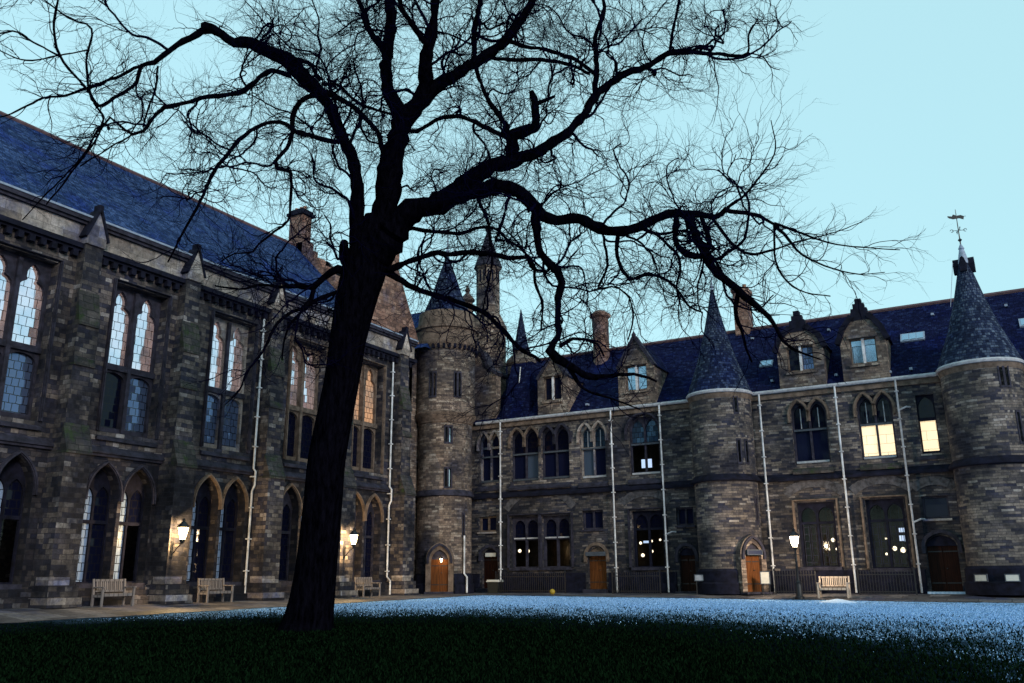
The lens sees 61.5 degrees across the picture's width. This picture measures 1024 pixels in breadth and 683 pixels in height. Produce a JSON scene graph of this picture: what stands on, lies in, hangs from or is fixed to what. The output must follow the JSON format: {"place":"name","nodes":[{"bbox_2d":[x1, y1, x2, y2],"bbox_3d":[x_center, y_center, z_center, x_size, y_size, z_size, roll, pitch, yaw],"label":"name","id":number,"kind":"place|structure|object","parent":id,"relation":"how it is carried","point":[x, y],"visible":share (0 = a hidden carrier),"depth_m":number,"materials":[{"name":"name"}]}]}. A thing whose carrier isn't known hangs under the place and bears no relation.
{"place":"outdoors","nodes":[
{"label":"outdoors","id":0,"kind":"place"},
{"bbox_2d":[0,594,471,622],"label":"path","id":1,"kind":"structure","parent":0,"point":[21,615],"depth_m":30.38,"materials":[{"name":"stone"}]},
{"bbox_2d":[90,579,136,606],"bbox_3d":[-14.274,8.992,30.859,0.685,0.950,1.360,-9,-17,29],"label":"park bench","id":2,"kind":"object","parent":1,"relation":"on","point":[124,594],"visible":1,"depth_m":30.91,"materials":[{"name":"brown wood"}]},
{"bbox_2d":[196,578,234,602],"bbox_3d":[-11.957,10.035,34.754,0.685,0.950,1.360,-9,-17,29],"label":"park bench","id":3,"kind":"object","parent":1,"relation":"on","point":[217,586],"visible":1,"depth_m":34.84,"materials":[{"name":"brown wood"}]},
{"bbox_2d":[354,577,381,596],"bbox_3d":[-7.173,12.186,42.794,0.685,0.950,1.360,-9,-17,29],"label":"park bench","id":4,"kind":"object","parent":1,"relation":"on","point":[362,581],"visible":0.94,"depth_m":42.91,"materials":[{"name":"brown wood"}]},
{"bbox_2d":[0,594,1023,682],"bbox_3d":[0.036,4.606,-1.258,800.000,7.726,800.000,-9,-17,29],"label":"lawn","id":5,"kind":"structure","parent":0,"point":[44,623],"depth_m":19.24,"materials":[{"name":"green plant"}]},
{"bbox_2d":[0,111,418,608],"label":"stone building","id":6,"kind":"structure","parent":5,"relation":"on","point":[118,460],"depth_m":35.45,"materials":[{"name":"brown stone"}]},
{"bbox_2d":[0,450,38,588],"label":"window","id":7,"kind":"structure","parent":6,"relation":"in","point":[12,477],"depth_m":29.65,"materials":[{"name":"stone"}]},
{"bbox_2d":[0,240,63,430],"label":"window","id":8,"kind":"structure","parent":6,"relation":"in","point":[24,281],"depth_m":30.69,"materials":[{"name":"glass"}]},
{"bbox_2d":[75,461,122,587],"bbox_3d":[-15.426,6.735,31.912,0.730,4.605,1.570,-9,-17,29],"label":"window","id":9,"kind":"structure","parent":6,"relation":"in","point":[98,494],"depth_m":32.17,"materials":[{"name":"glass"}]},
{"bbox_2d":[95,278,172,447],"bbox_3d":[-15.116,0.916,34.185,0.770,6.344,2.720,-9,-17,29],"label":"window","id":10,"kind":"structure","parent":6,"relation":"in","point":[128,375],"depth_m":34.45,"materials":[{"name":"glass"}]},
{"bbox_2d":[112,465,155,587],"bbox_3d":[-14.678,7.072,33.168,0.730,4.605,1.570,-9,-17,29],"label":"window","id":11,"kind":"structure","parent":6,"relation":"in","point":[132,504],"depth_m":33.50,"materials":[{"name":"stone"}]},
{"bbox_2d":[169,518,189,556],"bbox_3d":[-12.779,7.533,33.108,0.814,1.456,0.405,-9,-17,29],"label":"wall lamp","id":12,"kind":"object","parent":6,"relation":"attached to","point":[183,524],"visible":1,"depth_m":33.07,"materials":[{"name":"white glass"}]},
{"bbox_2d":[186,473,222,585],"bbox_3d":[-13.009,7.825,35.973,0.730,4.605,1.570,-9,-17,29],"label":"window","id":13,"kind":"structure","parent":6,"relation":"in","point":[199,535],"depth_m":36.26,"materials":[{"name":"glass"}]},
{"bbox_2d":[199,310,258,460],"bbox_3d":[-12.699,2.006,38.246,0.770,6.344,2.720,-9,-17,29],"label":"window","id":14,"kind":"structure","parent":6,"relation":"in","point":[222,344],"depth_m":38.54,"materials":[{"name":"glass"}]},
{"bbox_2d":[215,476,248,585],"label":"window","id":15,"kind":"structure","parent":6,"relation":"in","point":[228,521],"depth_m":37.52,"materials":[{"name":"stone"}]},
{"bbox_2d":[278,483,302,584],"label":"window","id":16,"kind":"structure","parent":6,"relation":"in","point":[287,507],"depth_m":40.50,"materials":[{"name":"glass"}]},
{"bbox_2d":[283,335,327,468],"bbox_3d":[-10.282,3.097,42.307,0.770,6.344,2.720,-9,-17,29],"label":"window","id":17,"kind":"structure","parent":6,"relation":"in","point":[301,409],"depth_m":42.48,"materials":[{"name":"grey glass"}]},
{"bbox_2d":[343,528,358,558],"bbox_3d":[-7.772,9.715,41.545,0.814,1.456,0.405,-9,-17,29],"label":"wall lamp","id":18,"kind":"object","parent":6,"relation":"attached to","point":[353,532],"visible":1,"depth_m":41.50,"materials":[{"name":"white glass"}]},
{"bbox_2d":[352,491,365,582],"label":"window","id":19,"kind":"structure","parent":6,"relation":"in","point":[357,493],"depth_m":44.63,"materials":[{"name":"stone"}]},
{"bbox_2d":[351,358,386,479],"bbox_3d":[-7.940,4.153,46.243,0.770,6.344,2.720,-9,-17,29],"label":"window","id":20,"kind":"structure","parent":6,"relation":"in","point":[364,425],"depth_m":46.71,"materials":[{"name":"grey glass"}]},
{"bbox_2d":[363,493,383,582],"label":"window","id":21,"kind":"structure","parent":6,"relation":"in","point":[369,523],"depth_m":45.62,"materials":[{"name":"glass"}]},
{"bbox_2d":[410,287,501,580],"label":"stone building","id":22,"kind":"structure","parent":5,"relation":"on","point":[488,395],"depth_m":53.93,"materials":[{"name":"brown stone"}]},
{"bbox_2d":[0,0,959,631],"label":"bare tree","id":23,"kind":"object","parent":5,"relation":"on","point":[378,236],"visible":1,"depth_m":22.87,"materials":[{"name":"black plant"}]},
{"bbox_2d":[611,569,660,593],"bbox_3d":[6.478,12.567,45.019,2.770,1.300,0.120,-9,-17,29],"label":"iron railing","id":24,"kind":"object","parent":5,"relation":"on","point":[632,591],"visible":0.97,"depth_m":45.02,"materials":[{"name":"black metal"}]},
{"bbox_2d":[471,284,1023,593],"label":"stone building","id":25,"kind":"structure","parent":5,"relation":"on","point":[587,509],"depth_m":45.73,"materials":[{"name":"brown stone"}]},
{"bbox_2d":[477,516,496,533],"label":"window","id":26,"kind":"structure","parent":25,"relation":"in","point":[487,524],"depth_m":51.96,"materials":[{"name":"brown stone"}]},
{"bbox_2d":[476,545,499,592],"bbox_3d":[-1.355,13.418,50.932,1.470,2.760,0.800,-9,-17,29],"label":"door","id":27,"kind":"structure","parent":25,"relation":"in","point":[490,563],"depth_m":51.23,"materials":[{"name":"brown wood"}]},
{"bbox_2d":[476,430,501,491],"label":"window","id":28,"kind":"structure","parent":25,"relation":"in","point":[492,455],"depth_m":52.94,"materials":[{"name":"glass"}]},
{"bbox_2d":[474,229,507,422],"bbox_3d":[-1.609,-1.119,57.744,2.476,14.600,2.476,-9,-17,29],"label":"stair turret","id":29,"kind":"object","parent":25,"relation":"on","point":[492,304],"visible":0.34,"depth_m":57.48,"materials":[{"name":"stone"}]},
{"bbox_2d":[508,426,540,490],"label":"window","id":30,"kind":"structure","parent":25,"relation":"in","point":[525,460],"depth_m":51.77,"materials":[{"name":"glass"}]},
{"bbox_2d":[507,513,541,570],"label":"window","id":31,"kind":"structure","parent":25,"relation":"in","point":[524,528],"depth_m":50.58,"materials":[{"name":"glass"}]},
{"bbox_2d":[538,423,571,488],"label":"window","id":32,"kind":"structure","parent":25,"relation":"in","point":[556,441],"depth_m":50.79,"materials":[{"name":"glass"}]},
{"bbox_2d":[538,512,573,569],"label":"window","id":33,"kind":"structure","parent":25,"relation":"in","point":[555,527],"depth_m":49.55,"materials":[{"name":"glass"}]},
{"bbox_2d":[576,420,608,487],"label":"window","id":34,"kind":"structure","parent":25,"relation":"in","point":[593,451],"depth_m":49.60,"materials":[{"name":"stone"}]},
{"bbox_2d":[581,510,603,531],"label":"window","id":35,"kind":"structure","parent":25,"relation":"in","point":[593,520],"depth_m":48.64,"materials":[{"name":"glass"}]},
{"bbox_2d":[582,542,608,592],"bbox_3d":[4.666,12.487,47.598,1.500,2.710,0.800,-9,-17,29],"label":"door","id":36,"kind":"structure","parent":25,"relation":"in","point":[598,574],"depth_m":47.80,"materials":[{"name":"brown wood"}]},
{"bbox_2d":[624,412,662,484],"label":"window","id":37,"kind":"structure","parent":25,"relation":"in","point":[638,426],"depth_m":48.25,"materials":[{"name":"glass"}]},
{"bbox_2d":[641,459,651,467],"bbox_3d":[7.593,6.875,48.557,0.600,0.480,0.060,-9,-17,29],"label":"room lamp","id":38,"kind":"object","parent":25,"relation":"hanging from","point":[649,463],"visible":0.71,"depth_m":48.50,"materials":[{"name":"white"}]},
{"bbox_2d":[627,507,669,569],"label":"window","id":39,"kind":"structure","parent":25,"relation":"in","point":[642,520],"depth_m":46.93,"materials":[{"name":"glass"}]},
{"bbox_2d":[675,507,695,527],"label":"window","id":40,"kind":"structure","parent":25,"relation":"in","point":[685,515],"depth_m":46.05,"materials":[{"name":"glass"}]},
{"bbox_2d":[675,543,698,592],"bbox_3d":[9.158,11.848,45.098,1.260,2.560,0.800,-9,-17,29],"label":"door","id":41,"kind":"structure","parent":25,"relation":"in","point":[688,557],"depth_m":45.34,"materials":[{"name":"brown wood"}]},
{"bbox_2d":[787,397,834,474],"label":"window","id":42,"kind":"structure","parent":25,"relation":"in","point":[809,420],"depth_m":43.82,"materials":[{"name":"glass"}]},
{"bbox_2d":[791,498,844,569],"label":"window","id":43,"kind":"structure","parent":25,"relation":"in","point":[816,507],"depth_m":42.50,"materials":[{"name":"glass"}]},
{"bbox_2d":[852,390,901,470],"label":"window","id":44,"kind":"structure","parent":25,"relation":"in","point":[875,415],"depth_m":42.31,"materials":[{"name":"glass"}]},
{"bbox_2d":[859,494,916,571],"bbox_3d":[17.850,9.110,40.905,2.150,3.524,0.510,-9,-17,29],"label":"window","id":45,"kind":"structure","parent":25,"relation":"in","point":[884,504],"depth_m":40.98,"materials":[{"name":"glass"}]},
{"bbox_2d":[897,505,904,552],"bbox_3d":[18.871,8.682,41.959,0.260,3.130,0.260,-9,-17,29],"label":"room lamp","id":46,"kind":"object","parent":25,"relation":"hanging from","point":[903,550],"visible":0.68,"depth_m":41.61,"materials":[{"name":"white glass"}]},
{"bbox_2d":[915,394,943,459],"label":"window","id":47,"kind":"structure","parent":25,"relation":"in","point":[927,420],"depth_m":41.19,"materials":[{"name":"glass"}]},
{"bbox_2d":[922,495,951,520],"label":"window","id":48,"kind":"structure","parent":25,"relation":"in","point":[935,508],"depth_m":40.24,"materials":[{"name":"glass"}]},
{"bbox_2d":[921,529,965,593],"bbox_3d":[19.691,10.033,39.317,1.680,2.860,0.800,-9,-17,29],"label":"door","id":49,"kind":"structure","parent":25,"relation":"in","point":[935,545],"depth_m":39.53,"materials":[{"name":"brown wood"}]},
{"bbox_2d":[773,567,817,594],"bbox_3d":[13.522,11.460,41.124,2.020,1.300,0.120,-9,-17,29],"label":"iron railing","id":50,"kind":"object","parent":5,"relation":"on","point":[794,591],"visible":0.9,"depth_m":41.16,"materials":[{"name":"black metal"}]},
{"bbox_2d":[820,599,856,602],"bbox_3d":[13.933,11.111,36.853,1.699,0.200,0.788,-9,-17,29],"label":"snow heap","id":51,"kind":"object","parent":5,"relation":"on","point":[837,601],"visible":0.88,"depth_m":36.62,"materials":[{"name":"white snow"}]},
{"bbox_2d":[856,566,917,594],"bbox_3d":[17.033,10.909,39.183,2.520,1.300,0.120,-9,-17,29],"label":"iron railing","id":52,"kind":"object","parent":5,"relation":"on","point":[892,574],"visible":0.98,"depth_m":39.17,"materials":[{"name":"black metal"}]},
{"bbox_2d":[0,0,1023,360],"label":"sky","id":53,"kind":"structure","parent":0,"point":[924,123],"materials":[{"name":"blue"}]},
{"bbox_2d":[466,593,1023,602],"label":"path","id":54,"kind":"structure","parent":0,"point":[948,598],"depth_m":39.26,"materials":[{"name":"stone"}]},
{"bbox_2d":[414,238,478,593],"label":"round tower","id":55,"kind":"structure","parent":54,"relation":"on","point":[444,518],"depth_m":50.63,"materials":[{"name":"brown stone"}]},
{"bbox_2d":[429,371,432,397],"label":"slit window","id":56,"kind":"structure","parent":55,"relation":"in","point":[430,372],"depth_m":51.43,"materials":[{"name":"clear glass"}]},
{"bbox_2d":[432,371,436,397],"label":"slit window","id":57,"kind":"structure","parent":55,"relation":"in","point":[433,371],"depth_m":51.29,"materials":[{"name":"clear glass"}]},
{"bbox_2d":[424,543,453,593],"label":"door","id":58,"kind":"structure","parent":55,"relation":"in","point":[439,571],"depth_m":48.52,"materials":[{"name":"brown wood"}]},
{"bbox_2d":[444,467,447,487],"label":"slit window","id":59,"kind":"structure","parent":55,"relation":"in","point":[445,470],"depth_m":50.05,"materials":[{"name":"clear glass"}]},
{"bbox_2d":[444,425,448,443],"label":"slit window","id":60,"kind":"structure","parent":55,"relation":"in","point":[446,441],"depth_m":50.69,"materials":[{"name":"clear glass"}]},
{"bbox_2d":[448,467,451,488],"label":"slit window","id":61,"kind":"structure","parent":55,"relation":"in","point":[449,468],"depth_m":50.05,"materials":[{"name":"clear glass"}]},
{"bbox_2d":[448,425,452,443],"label":"slit window","id":62,"kind":"structure","parent":55,"relation":"in","point":[450,433],"depth_m":50.75,"materials":[{"name":"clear glass"}]},
{"bbox_2d":[453,371,457,397],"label":"slit window","id":63,"kind":"structure","parent":55,"relation":"in","point":[456,372],"depth_m":51.36,"materials":[{"name":"black glass"}]},
{"bbox_2d":[458,371,461,397],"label":"slit window","id":64,"kind":"structure","parent":55,"relation":"in","point":[458,371],"depth_m":51.52,"materials":[{"name":"black glass"}]},
{"bbox_2d":[462,513,464,536],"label":"slit window","id":65,"kind":"structure","parent":55,"relation":"in","point":[463,514],"depth_m":49.76,"materials":[{"name":"black glass"}]},
{"bbox_2d":[486,580,502,592],"bbox_3d":[-0.967,14.049,49.230,0.800,0.840,0.660,-9,-17,29],"label":"litter bin","id":66,"kind":"object","parent":54,"relation":"on","point":[493,586],"visible":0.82,"depth_m":49.01,"materials":[{"name":"plastic"}]},
{"bbox_2d":[495,571,565,593],"bbox_3d":[0.994,13.429,48.050,4.520,1.300,0.120,-9,-17,29],"label":"iron railing","id":67,"kind":"object","parent":54,"relation":"on","point":[532,576],"visible":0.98,"depth_m":47.83,"materials":[{"name":"black metal"}]},
{"bbox_2d":[694,574,704,594],"bbox_3d":[9.363,12.103,42.910,0.510,0.987,0.095,-9,-17,29],"label":"notice board","id":68,"kind":"object","parent":54,"relation":"on","point":[698,577],"visible":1,"depth_m":42.97,"materials":[{"name":"white paint"}]},
{"bbox_2d":[686,281,773,593],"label":"round tower","id":69,"kind":"structure","parent":54,"relation":"on","point":[725,480],"depth_m":43.59,"materials":[{"name":"stone"}]},
{"bbox_2d":[733,396,738,413],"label":"slit window","id":70,"kind":"structure","parent":69,"relation":"in","point":[737,412],"depth_m":44.17,"materials":[{"name":"glass"}]},
{"bbox_2d":[736,438,742,463],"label":"slit window","id":71,"kind":"structure","parent":69,"relation":"in","point":[737,439],"depth_m":43.58,"materials":[{"name":"black glass"}]},
{"bbox_2d":[744,438,749,463],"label":"slit window","id":72,"kind":"structure","parent":69,"relation":"in","point":[745,445],"depth_m":43.74,"materials":[{"name":"black glass"}]},
{"bbox_2d":[746,549,762,554],"bbox_3d":[11.840,10.288,42.043,0.900,0.260,0.080,6,-16,-21],"label":"door sign","id":73,"kind":"object","parent":69,"relation":"attached to","point":[754,552],"visible":1,"depth_m":42.01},
{"bbox_2d":[754,497,758,524],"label":"slit window","id":74,"kind":"structure","parent":69,"relation":"in","point":[756,502],"depth_m":43.24,"materials":[{"name":"black glass"}]},
{"bbox_2d":[740,535,773,593],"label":"door","id":75,"kind":"structure","parent":69,"relation":"in","point":[752,561],"depth_m":42.08,"materials":[{"name":"brown wood"}]},
{"bbox_2d":[760,571,770,594],"bbox_3d":[12.156,11.581,41.269,0.480,1.116,0.095,-9,-17,29],"label":"notice board","id":76,"kind":"object","parent":54,"relation":"on","point":[765,577],"visible":1,"depth_m":41.29,"materials":[{"name":"white paper"}]},
{"bbox_2d":[789,528,803,598],"bbox_3d":[12.965,10.104,39.252,0.480,3.127,0.454,5,-16,-20],"label":"lamp post","id":77,"kind":"object","parent":54,"relation":"on","point":[798,585],"visible":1,"depth_m":39.13,"materials":[{"name":"black metal"}]},
{"bbox_2d":[817,576,850,597],"bbox_3d":[14.507,11.072,38.842,1.360,0.950,0.685,-9,-17,29],"label":"park bench","id":78,"kind":"object","parent":54,"relation":"on","point":[835,578],"visible":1,"depth_m":38.96,"materials":[{"name":"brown wood"}]},
{"bbox_2d":[936,210,1023,594],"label":"round tower","id":79,"kind":"structure","parent":54,"relation":"on","point":[979,371],"depth_m":38.03,"materials":[{"name":"stone"}]},
{"bbox_2d":[974,574,988,581],"bbox_3d":[20.020,10.090,36.766,0.060,0.320,0.620,6,-17,-23],"label":"wall plate","id":80,"kind":"object","parent":79,"relation":"attached to","point":[980,577],"depth_m":36.73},
{"bbox_2d":[997,366,1006,386],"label":"slit window","id":81,"kind":"structure","parent":79,"relation":"in","point":[998,369],"depth_m":38.13,"materials":[{"name":"black glass"}]},
{"bbox_2d":[1003,366,1011,386],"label":"slit window","id":82,"kind":"structure","parent":79,"relation":"in","point":[1008,374],"depth_m":38.15,"materials":[{"name":"black glass"}]},
{"bbox_2d":[1004,574,1020,581],"bbox_3d":[20.854,9.846,35.894,0.560,0.320,0.060,-9,-17,28],"label":"wall plate","id":83,"kind":"object","parent":79,"relation":"attached to","point":[1012,577],"depth_m":35.87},
{"bbox_2d":[1015,410,1023,443],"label":"slit window","id":84,"kind":"structure","parent":79,"relation":"in","point":[1016,411],"depth_m":37.61,"materials":[{"name":"black glass"}]}
]}

